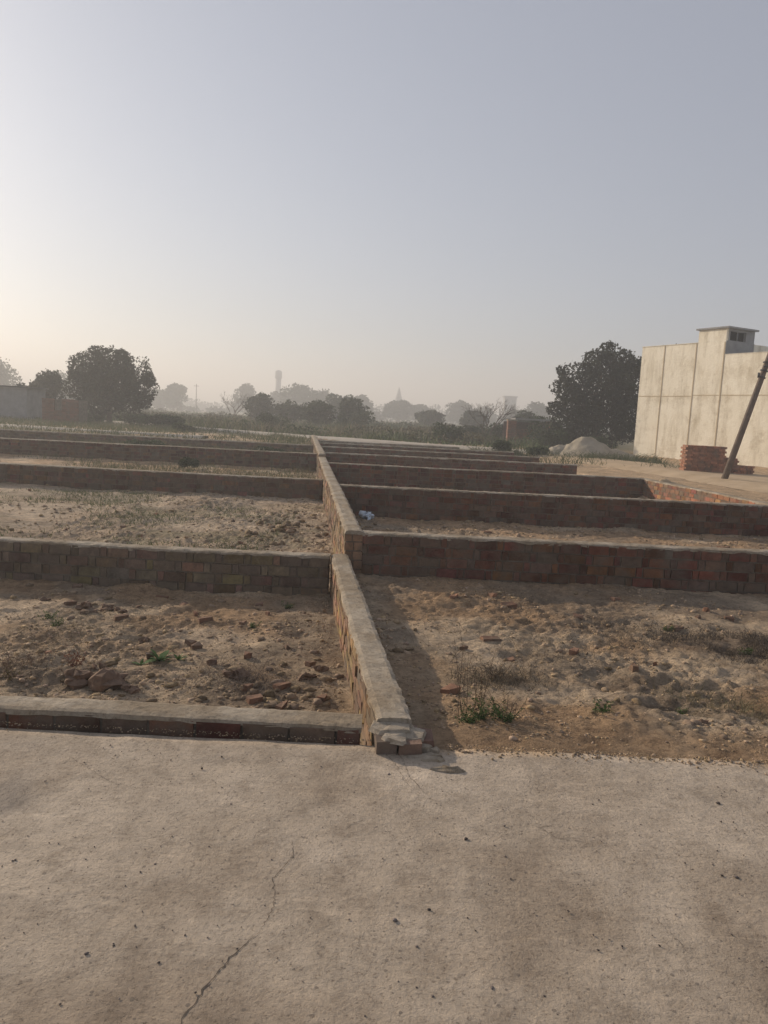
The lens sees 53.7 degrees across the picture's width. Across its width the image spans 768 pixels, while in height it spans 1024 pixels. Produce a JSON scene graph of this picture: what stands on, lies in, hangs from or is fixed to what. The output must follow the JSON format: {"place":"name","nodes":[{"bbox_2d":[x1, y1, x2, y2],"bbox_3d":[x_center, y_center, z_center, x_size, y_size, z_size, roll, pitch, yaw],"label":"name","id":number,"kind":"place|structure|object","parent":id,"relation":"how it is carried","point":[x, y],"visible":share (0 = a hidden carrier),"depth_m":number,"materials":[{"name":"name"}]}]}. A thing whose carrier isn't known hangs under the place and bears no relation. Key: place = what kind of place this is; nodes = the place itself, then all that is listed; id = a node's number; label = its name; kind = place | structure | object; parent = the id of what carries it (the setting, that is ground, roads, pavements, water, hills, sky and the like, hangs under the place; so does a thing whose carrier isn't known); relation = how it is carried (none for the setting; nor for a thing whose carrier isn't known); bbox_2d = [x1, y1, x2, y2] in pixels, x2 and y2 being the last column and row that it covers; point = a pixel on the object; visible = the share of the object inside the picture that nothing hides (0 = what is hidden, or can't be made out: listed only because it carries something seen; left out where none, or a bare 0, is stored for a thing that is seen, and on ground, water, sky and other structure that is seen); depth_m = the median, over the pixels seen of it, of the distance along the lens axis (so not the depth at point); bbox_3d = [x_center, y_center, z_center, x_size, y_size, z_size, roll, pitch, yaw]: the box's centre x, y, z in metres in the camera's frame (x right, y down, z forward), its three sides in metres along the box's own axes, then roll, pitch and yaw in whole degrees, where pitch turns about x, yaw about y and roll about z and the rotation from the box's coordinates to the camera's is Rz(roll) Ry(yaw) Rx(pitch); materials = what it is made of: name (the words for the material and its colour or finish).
{"place":"outdoors","nodes":[
{"label":"outdoors","id":0,"kind":"place"},
{"bbox_2d":[64,645,88,666],"bbox_3d":[-2.264,1.060,5.520,0.198,0.157,0.242,3,7,0],"label":"dry twig plant","id":1,"kind":"object","parent":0,"point":[73,660],"visible":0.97,"depth_m":5.52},
{"bbox_2d":[0,424,206,438],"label":"dirt road","id":2,"kind":"structure","parent":0,"point":[125,432],"depth_m":38.04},
{"bbox_2d":[0,486,297,550],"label":"grass","id":3,"kind":"structure","parent":0,"point":[116,501],"depth_m":13.63,"materials":[{"name":"brown plant"}]},
{"bbox_2d":[13,451,318,478],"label":"grass","id":4,"kind":"structure","parent":0,"point":[176,468],"depth_m":22.69,"materials":[{"name":"green plant"}]},
{"bbox_2d":[9,425,476,452],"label":"grass","id":5,"kind":"structure","parent":0,"point":[114,433],"depth_m":33.94,"materials":[{"name":"green plant"}]},
{"bbox_2d":[104,420,526,452],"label":"dirt road","id":6,"kind":"structure","parent":0,"point":[359,440],"depth_m":43.49,"materials":[{"name":"soil"}]},
{"bbox_2d":[0,728,767,1023],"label":"concrete road","id":7,"kind":"structure","parent":0,"point":[357,966],"depth_m":2.61,"materials":[{"name":"concrete"}]},
{"bbox_2d":[2,721,371,745],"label":"road pebbles","id":8,"kind":"object","parent":7,"relation":"on","point":[180,734],"visible":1,"depth_m":3.76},
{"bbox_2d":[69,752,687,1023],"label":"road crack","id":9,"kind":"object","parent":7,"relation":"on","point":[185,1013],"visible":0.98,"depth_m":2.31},
{"bbox_2d":[1,736,767,1019],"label":"road pebbles","id":10,"kind":"object","parent":7,"relation":"on","point":[394,920],"visible":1,"depth_m":2.67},
{"bbox_2d":[368,720,465,772],"bbox_3d":[0.162,1.116,3.646,0.556,0.096,0.268,9,9,39],"label":"mortar rubble","id":11,"kind":"object","parent":7,"relation":"on","point":[398,733],"visible":0.89,"depth_m":3.67,"materials":[{"name":"concrete"}]},
{"bbox_2d":[443,744,767,774],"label":"road pebbles","id":12,"kind":"object","parent":7,"relation":"on","point":[595,752],"visible":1,"depth_m":3.74,"materials":[{"name":"gravel"}]},
{"bbox_2d":[0,407,767,762],"bbox_3d":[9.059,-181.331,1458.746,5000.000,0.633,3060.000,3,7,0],"label":"ground","id":13,"kind":"structure","parent":0,"point":[410,597],"depth_m":6.39,"materials":[{"name":"soil"}]},
{"bbox_2d":[0,357,22,385],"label":"broadleaf tree","id":14,"kind":"object","parent":13,"relation":"on","point":[5,378],"visible":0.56,"depth_m":154.04,"materials":[{"name":"green plant"}]},
{"bbox_2d":[0,385,48,418],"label":"grey shed","id":15,"kind":"structure","parent":13,"relation":"on","point":[21,401],"depth_m":53.69,"materials":[{"name":"paint"}]},
{"bbox_2d":[29,368,65,398],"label":"broadleaf tree","id":16,"kind":"object","parent":13,"relation":"on","point":[51,381],"visible":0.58,"depth_m":58.05,"materials":[{"name":"green plant"}]},
{"bbox_2d":[42,398,87,423],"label":"brick shed","id":17,"kind":"structure","parent":13,"relation":"on","point":[69,410],"depth_m":49.74,"materials":[{"name":"brick"}]},
{"bbox_2d":[0,645,191,683],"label":"dry brush","id":18,"kind":"object","parent":13,"relation":"on","point":[21,661],"visible":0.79,"depth_m":5.46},
{"bbox_2d":[60,345,159,421],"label":"broadleaf tree","id":19,"kind":"object","parent":13,"relation":"on","point":[117,386],"visible":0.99,"depth_m":53.78,"materials":[{"name":"green plant"}]},
{"bbox_2d":[0,600,246,662],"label":"dry brush","id":20,"kind":"object","parent":13,"relation":"on","point":[76,625],"visible":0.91,"depth_m":6.42,"materials":[{"name":"brown plant"}]},
{"bbox_2d":[112,410,163,425],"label":"shrub","id":21,"kind":"object","parent":13,"relation":"on","point":[138,418],"visible":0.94,"depth_m":51.17,"materials":[{"name":"green plant"}]},
{"bbox_2d":[124,439,164,444],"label":"shrub","id":22,"kind":"object","parent":13,"relation":"on","point":[150,442],"visible":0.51,"depth_m":29.56,"materials":[{"name":"green plant"}]},
{"bbox_2d":[0,429,312,452],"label":"brick plot wall","id":23,"kind":"structure","parent":13,"relation":"on","point":[43,435],"depth_m":32.83,"materials":[{"name":"brick"}]},
{"bbox_2d":[142,649,171,663],"bbox_3d":[-1.699,1.075,5.684,0.237,0.099,0.200,-2,8,-32],"label":"leafy plant","id":24,"kind":"object","parent":13,"relation":"on","point":[161,657],"visible":1,"depth_m":5.68,"materials":[{"name":"green plant"}]},
{"bbox_2d":[147,389,167,409],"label":"broadleaf tree","id":25,"kind":"object","parent":13,"relation":"on","point":[158,402],"visible":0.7,"depth_m":235.77,"materials":[{"name":"green plant"}]},
{"bbox_2d":[0,437,316,469],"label":"brick plot wall","id":26,"kind":"structure","parent":13,"relation":"on","point":[164,453],"depth_m":24.90,"materials":[{"name":"brick"}]},
{"bbox_2d":[0,415,317,443],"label":"grass","id":27,"kind":"structure","parent":13,"relation":"on","point":[98,425],"depth_m":42.29,"materials":[{"name":"green plant"}]},
{"bbox_2d":[0,462,322,500],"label":"brick plot wall","id":28,"kind":"structure","parent":13,"relation":"on","point":[93,478],"depth_m":16.98,"materials":[{"name":"brick"}]},
{"bbox_2d":[0,537,330,595],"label":"brick plot wall","id":29,"kind":"structure","parent":13,"relation":"on","point":[210,570],"depth_m":8.04,"materials":[{"name":"brick"}]},
{"bbox_2d":[145,414,185,425],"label":"shrub","id":30,"kind":"object","parent":13,"relation":"on","point":[166,419],"visible":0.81,"depth_m":52.01,"materials":[{"name":"green plant"}]},
{"bbox_2d":[161,382,187,410],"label":"broadleaf tree","id":31,"kind":"object","parent":13,"relation":"on","point":[173,391],"visible":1,"depth_m":228.24,"materials":[{"name":"green plant"}]},
{"bbox_2d":[0,695,362,744],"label":"brick curb wall","id":32,"kind":"structure","parent":13,"relation":"on","point":[103,715],"depth_m":3.80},
{"bbox_2d":[179,456,198,467],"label":"shrub","id":33,"kind":"object","parent":13,"relation":"on","point":[185,461],"visible":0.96,"depth_m":23.02,"materials":[{"name":"green plant"}]},
{"bbox_2d":[145,661,343,709],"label":"soil clods","id":34,"kind":"object","parent":13,"relation":"on","point":[269,695],"visible":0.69,"depth_m":5.13,"materials":[{"name":"soil"}]},
{"bbox_2d":[129,644,326,705],"bbox_3d":[-1.023,1.179,5.395,1.317,0.145,1.300,6,8,27],"label":"dry brush","id":35,"kind":"object","parent":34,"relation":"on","point":[253,681],"visible":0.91,"depth_m":5.38,"materials":[{"name":"brown plant"}]},
{"bbox_2d":[232,383,256,413],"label":"broadleaf tree","id":36,"kind":"object","parent":13,"relation":"on","point":[246,389],"visible":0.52,"depth_m":242.54,"materials":[{"name":"green plant"}]},
{"bbox_2d":[242,392,278,418],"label":"broadleaf tree","id":37,"kind":"object","parent":13,"relation":"on","point":[257,404],"visible":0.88,"depth_m":83.37,"materials":[{"name":"green plant"}]},
{"bbox_2d":[254,411,291,427],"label":"shrub","id":38,"kind":"object","parent":13,"relation":"on","point":[267,417],"visible":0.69,"depth_m":59.28,"materials":[{"name":"green plant"}]},
{"bbox_2d":[230,510,327,548],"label":"soil clods","id":39,"kind":"object","parent":13,"relation":"on","point":[288,525],"visible":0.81,"depth_m":12.10,"materials":[{"name":"soil"}]},
{"bbox_2d":[272,399,305,422],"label":"broadleaf tree","id":40,"kind":"object","parent":13,"relation":"on","point":[290,410],"visible":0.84,"depth_m":79.56,"materials":[{"name":"green plant"}]},
{"bbox_2d":[273,382,320,406],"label":"broadleaf tree","id":41,"kind":"object","parent":13,"relation":"on","point":[298,394],"visible":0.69,"depth_m":212.76,"materials":[{"name":"green plant"}]},
{"bbox_2d":[296,399,338,426],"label":"broadleaf tree","id":42,"kind":"object","parent":13,"relation":"on","point":[314,411],"visible":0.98,"depth_m":71.22,"materials":[{"name":"green plant"}]},
{"bbox_2d":[311,435,325,477],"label":"brick boundary wall","id":43,"kind":"structure","parent":13,"relation":"on","point":[318,449],"depth_m":25.20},
{"bbox_2d":[318,457,337,515],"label":"brick boundary wall","id":44,"kind":"structure","parent":13,"relation":"on","point":[325,473],"depth_m":16.48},
{"bbox_2d":[325,393,356,418],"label":"broadleaf tree","id":45,"kind":"object","parent":13,"relation":"on","point":[335,399],"visible":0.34,"depth_m":113.41,"materials":[{"name":"green plant"}]},
{"bbox_2d":[326,481,363,573],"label":"brick boundary wall","id":46,"kind":"structure","parent":13,"relation":"on","point":[346,532],"depth_m":9.34,"materials":[{"name":"brick"}]},
{"bbox_2d":[71,393,627,430],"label":"distant tree line","id":47,"kind":"object","parent":13,"relation":"on","point":[190,406],"visible":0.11,"depth_m":265.47,"materials":[{"name":"green plant"}]},
{"bbox_2d":[88,409,618,449],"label":"tall weeds","id":48,"kind":"object","parent":13,"relation":"on","point":[334,426],"visible":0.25,"depth_m":54.59,"materials":[{"name":"green plant"}]},
{"bbox_2d":[338,397,369,425],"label":"broadleaf tree","id":49,"kind":"object","parent":13,"relation":"on","point":[346,405],"visible":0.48,"depth_m":73.53,"materials":[{"name":"green plant"}]},
{"bbox_2d":[334,409,376,426],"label":"shrub","id":50,"kind":"object","parent":13,"relation":"on","point":[357,417],"visible":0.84,"depth_m":71.00,"materials":[{"name":"green plant"}]},
{"bbox_2d":[353,393,373,411],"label":"broadleaf tree","id":51,"kind":"object","parent":13,"relation":"on","point":[366,401],"visible":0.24,"depth_m":235.55,"materials":[{"name":"green plant"}]},
{"bbox_2d":[329,554,411,745],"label":"brick boundary wall","id":52,"kind":"structure","parent":13,"relation":"on","point":[375,691],"depth_m":4.99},
{"bbox_2d":[28,489,733,709],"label":"brick pieces","id":53,"kind":"object","parent":13,"relation":"on","point":[447,689],"visible":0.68,"depth_m":6.04,"materials":[{"name":"brick"}]},
{"bbox_2d":[9,490,753,578],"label":"soil clods","id":54,"kind":"object","parent":13,"relation":"on","point":[445,526],"visible":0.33,"depth_m":13.15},
{"bbox_2d":[0,575,767,753],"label":"soil clods","id":55,"kind":"object","parent":13,"relation":"on","point":[379,631],"visible":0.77,"depth_m":5.75,"materials":[{"name":"soil"}]},
{"bbox_2d":[0,484,767,551],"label":"soil clods","id":56,"kind":"object","parent":13,"relation":"on","point":[296,503],"visible":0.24,"depth_m":12.85,"materials":[{"name":"soil"}]},
{"bbox_2d":[10,583,760,725],"bbox_3d":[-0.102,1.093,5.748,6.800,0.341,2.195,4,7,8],"label":"dirt clods","id":57,"kind":"object","parent":13,"relation":"on","point":[104,679],"visible":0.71,"depth_m":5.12,"materials":[{"name":"soil"}]},
{"bbox_2d":[318,440,459,448],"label":"brick plot wall","id":58,"kind":"structure","parent":13,"relation":"on","point":[405,445],"depth_m":36.79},
{"bbox_2d":[382,400,415,421],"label":"broadleaf tree","id":59,"kind":"object","parent":13,"relation":"on","point":[397,409],"visible":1,"depth_m":227.60,"materials":[{"name":"green plant"}]},
{"bbox_2d":[373,725,433,754],"bbox_3d":[0.096,1.128,3.732,0.310,0.096,0.238,3,7,0],"label":"broken brick footing","id":60,"kind":"object","parent":13,"relation":"on","point":[412,747],"visible":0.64,"depth_m":3.62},
{"bbox_2d":[319,442,513,455],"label":"brick plot wall","id":61,"kind":"structure","parent":13,"relation":"on","point":[417,448],"depth_m":33.31,"materials":[{"name":"brick"}]},
{"bbox_2d":[414,410,445,426],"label":"broadleaf tree","id":62,"kind":"object","parent":13,"relation":"on","point":[430,417],"visible":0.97,"depth_m":108.05,"materials":[{"name":"green plant"}]},
{"bbox_2d":[322,446,539,462],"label":"brick plot wall","id":63,"kind":"structure","parent":13,"relation":"on","point":[427,454],"depth_m":29.45,"materials":[{"name":"brick"}]},
{"bbox_2d":[432,421,465,440],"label":"shrub","id":64,"kind":"object","parent":13,"relation":"on","point":[441,430],"visible":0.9,"depth_m":49.10,"materials":[{"name":"green plant"}]},
{"bbox_2d":[325,452,577,473],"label":"brick plot wall","id":65,"kind":"structure","parent":13,"relation":"on","point":[432,462],"depth_m":25.09,"materials":[{"name":"brick"}]},
{"bbox_2d":[433,617,480,715],"bbox_3d":[0.421,0.862,4.237,0.209,0.606,0.346,7,8,27],"label":"dry twig plant","id":66,"kind":"object","parent":13,"relation":"on","point":[459,695],"visible":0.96,"depth_m":4.28,"materials":[{"name":"brown plant"}]},
{"bbox_2d":[444,400,475,424],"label":"broadleaf tree","id":67,"kind":"object","parent":13,"relation":"on","point":[455,413],"visible":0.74,"depth_m":241.84,"materials":[{"name":"green plant"}]},
{"bbox_2d":[455,708,481,723],"bbox_3d":[0.447,1.122,4.149,0.167,0.095,0.116,-1,8,-26],"label":"weed","id":68,"kind":"object","parent":13,"relation":"on","point":[471,720],"visible":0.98,"depth_m":4.15,"materials":[{"name":"green plant"}]},
{"bbox_2d":[459,410,489,427],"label":"broadleaf tree","id":69,"kind":"object","parent":13,"relation":"on","point":[467,419],"visible":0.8,"depth_m":103.26,"materials":[{"name":"green plant"}]},
{"bbox_2d":[458,424,491,435],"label":"shrub","id":70,"kind":"object","parent":13,"relation":"on","point":[470,429],"visible":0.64,"depth_m":61.75,"materials":[{"name":"green plant"}]},
{"bbox_2d":[461,692,506,719],"bbox_3d":[0.559,1.096,4.224,0.286,0.129,0.255,3,7,0],"label":"weed","id":71,"kind":"object","parent":13,"relation":"on","point":[483,713],"visible":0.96,"depth_m":4.21,"materials":[{"name":"green plant"}]},
{"bbox_2d":[328,462,643,497],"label":"brick plot wall","id":72,"kind":"structure","parent":13,"relation":"on","point":[484,480],"depth_m":19.94,"materials":[{"name":"brick"}]},
{"bbox_2d":[468,644,504,708],"bbox_3d":[0.569,0.949,4.375,0.182,0.398,0.169,8,9,34],"label":"dry twig plant","id":73,"kind":"object","parent":13,"relation":"on","point":[481,688],"visible":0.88,"depth_m":4.38,"materials":[{"name":"brown plant"}]},
{"bbox_2d":[420,657,559,694],"bbox_3d":[0.767,1.088,5.184,1.087,0.139,0.978,3,7,0],"label":"dry brush","id":74,"kind":"object","parent":13,"relation":"on","point":[501,678],"visible":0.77,"depth_m":5.06,"materials":[{"name":"brown plant"}]},
{"bbox_2d":[461,397,519,435],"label":"bare tree","id":75,"kind":"object","parent":13,"relation":"on","point":[500,411],"visible":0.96,"depth_m":57.35,"materials":[{"name":"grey plant"}]},
{"bbox_2d":[313,606,675,701],"bbox_3d":[0.791,1.105,5.708,2.570,0.312,2.479,3,7,0],"label":"dry brush","id":76,"kind":"object","parent":13,"relation":"on","point":[513,649],"visible":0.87,"depth_m":5.77,"materials":[{"name":"brown plant"}]},
{"bbox_2d":[487,422,502,437],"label":"shrub","id":77,"kind":"object","parent":13,"relation":"on","point":[497,430],"visible":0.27,"depth_m":59.70,"materials":[{"name":"green plant"}]},
{"bbox_2d":[491,440,511,450],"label":"shrub","id":78,"kind":"object","parent":13,"relation":"on","point":[501,444],"visible":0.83,"depth_m":36.13,"materials":[{"name":"green plant"}]},
{"bbox_2d":[487,698,523,722],"bbox_3d":[0.653,1.105,4.195,0.208,0.102,0.194,6,8,21],"label":"weed","id":79,"kind":"object","parent":13,"relation":"on","point":[507,717],"visible":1,"depth_m":4.17,"materials":[{"name":"green plant"}]},
{"bbox_2d":[481,678,533,719],"bbox_3d":[0.668,1.059,4.267,0.320,0.218,0.169,7,8,27],"label":"dry twig plant","id":80,"kind":"object","parent":13,"relation":"on","point":[506,701],"visible":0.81,"depth_m":4.26,"materials":[{"name":"brown plant"}]},
{"bbox_2d":[502,396,517,416],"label":"apartment block","id":81,"kind":"structure","parent":13,"relation":"on","point":[511,400],"depth_m":326.40,"materials":[{"name":"grey paint"}]},
{"bbox_2d":[514,410,537,422],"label":"broadleaf tree","id":82,"kind":"object","parent":13,"relation":"on","point":[520,414],"visible":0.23,"depth_m":75.30,"materials":[{"name":"green plant"}]},
{"bbox_2d":[502,418,555,442],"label":"brick hut","id":83,"kind":"object","parent":13,"relation":"on","point":[512,427],"visible":0.43,"depth_m":55.43,"materials":[{"name":"grey paint"}]},
{"bbox_2d":[521,401,551,421],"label":"broadleaf tree","id":84,"kind":"object","parent":13,"relation":"on","point":[538,407],"visible":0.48,"depth_m":213.48,"materials":[{"name":"green plant"}]},
{"bbox_2d":[524,445,549,454],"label":"shrub","id":85,"kind":"object","parent":13,"relation":"on","point":[539,449],"visible":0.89,"depth_m":36.35,"materials":[{"name":"green plant"}]},
{"bbox_2d":[526,422,554,445],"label":"shrub","id":86,"kind":"object","parent":13,"relation":"on","point":[537,433],"visible":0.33,"depth_m":52.06,"materials":[{"name":"green plant"}]},
{"bbox_2d":[340,484,767,535],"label":"brick plot wall","id":87,"kind":"structure","parent":13,"relation":"on","point":[655,515],"depth_m":13.69,"materials":[{"name":"brick"}]},
{"bbox_2d":[535,429,572,446],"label":"shrub","id":88,"kind":"object","parent":13,"relation":"on","point":[561,435],"visible":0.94,"depth_m":46.53,"materials":[{"name":"green plant"}]},
{"bbox_2d":[361,530,767,593],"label":"brick plot wall","id":89,"kind":"structure","parent":13,"relation":"on","point":[665,567],"depth_m":8.24,"materials":[{"name":"brick"}]},
{"bbox_2d":[467,444,679,467],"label":"grass","id":90,"kind":"structure","parent":13,"relation":"on","point":[653,460],"depth_m":35.44,"materials":[{"name":"beige plant"}]},
{"bbox_2d":[537,340,641,447],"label":"broadleaf tree","id":91,"kind":"object","parent":13,"relation":"on","point":[618,388],"visible":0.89,"depth_m":46.73,"materials":[{"name":"green plant"}]},
{"bbox_2d":[560,437,618,457],"bbox_3d":[10.276,-3.278,38.428,4.080,1.094,3.264,3,7,0],"label":"sand heap","id":92,"kind":"object","parent":13,"relation":"on","point":[584,445],"visible":0.45,"depth_m":37.79,"materials":[{"name":"sand"}]},
{"bbox_2d":[592,699,613,713],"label":"weed","id":93,"kind":"object","parent":13,"relation":"on","point":[605,709],"visible":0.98,"depth_m":4.38,"materials":[{"name":"green plant"}]},
{"bbox_2d":[560,611,767,680],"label":"dry brush","id":94,"kind":"object","parent":13,"relation":"on","point":[730,652],"visible":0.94,"depth_m":6.22,"materials":[{"name":"brown plant"}]},
{"bbox_2d":[560,660,767,728],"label":"dry brush","id":95,"kind":"object","parent":13,"relation":"on","point":[745,705],"visible":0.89,"depth_m":4.79,"materials":[{"name":"brown plant"}]},
{"bbox_2d":[633,341,767,467],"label":"wall block","id":96,"kind":"structure","parent":13,"relation":"on","point":[740,374],"depth_m":39.63,"materials":[{"name":"beige paint"}]},
{"bbox_2d":[639,341,767,455],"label":"pilaster bands","id":97,"kind":"object","parent":96,"relation":"attached to","point":[719,395],"visible":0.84,"depth_m":40.06,"materials":[{"name":"concrete"}]},
{"bbox_2d":[725,328,754,353],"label":"stair head front wall","id":98,"kind":"structure","parent":96,"relation":"on","point":[746,345],"depth_m":38.75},
{"bbox_2d":[696,326,758,331],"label":"roof slab","id":99,"kind":"structure","parent":98,"relation":"on","point":[740,328],"depth_m":38.61,"materials":[{"name":"grey paint"}]},
{"bbox_2d":[642,478,767,504],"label":"brick side wall","id":100,"kind":"structure","parent":13,"relation":"on","point":[656,489],"depth_m":17.68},
{"bbox_2d":[679,445,754,473],"bbox_3d":[12.607,-1.891,28.569,2.753,1.137,1.153,5,8,18],"label":"brick stack","id":101,"kind":"object","parent":13,"relation":"on","point":[700,458],"visible":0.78,"depth_m":28.29,"materials":[{"name":"brick"}]},
{"bbox_2d":[721,353,767,478],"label":"utility pole","id":102,"kind":"object","parent":13,"relation":"on","point":[761,375],"visible":0.94,"depth_m":24.20,"materials":[{"name":"wood"}]},
{"bbox_2d":[0,0,767,423],"label":"sky","id":103,"kind":"structure","parent":0,"point":[441,202],"materials":[{"name":"blue"}]},
{"bbox_2d":[516,452,767,492],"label":"dirt road","id":104,"kind":"structure","parent":0,"point":[754,482],"depth_m":26.90,"materials":[{"name":"soil"}]},
{"bbox_2d":[698,328,728,342],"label":"stair head left wall","id":105,"kind":"structure","parent":0,"point":[713,335],"depth_m":38.88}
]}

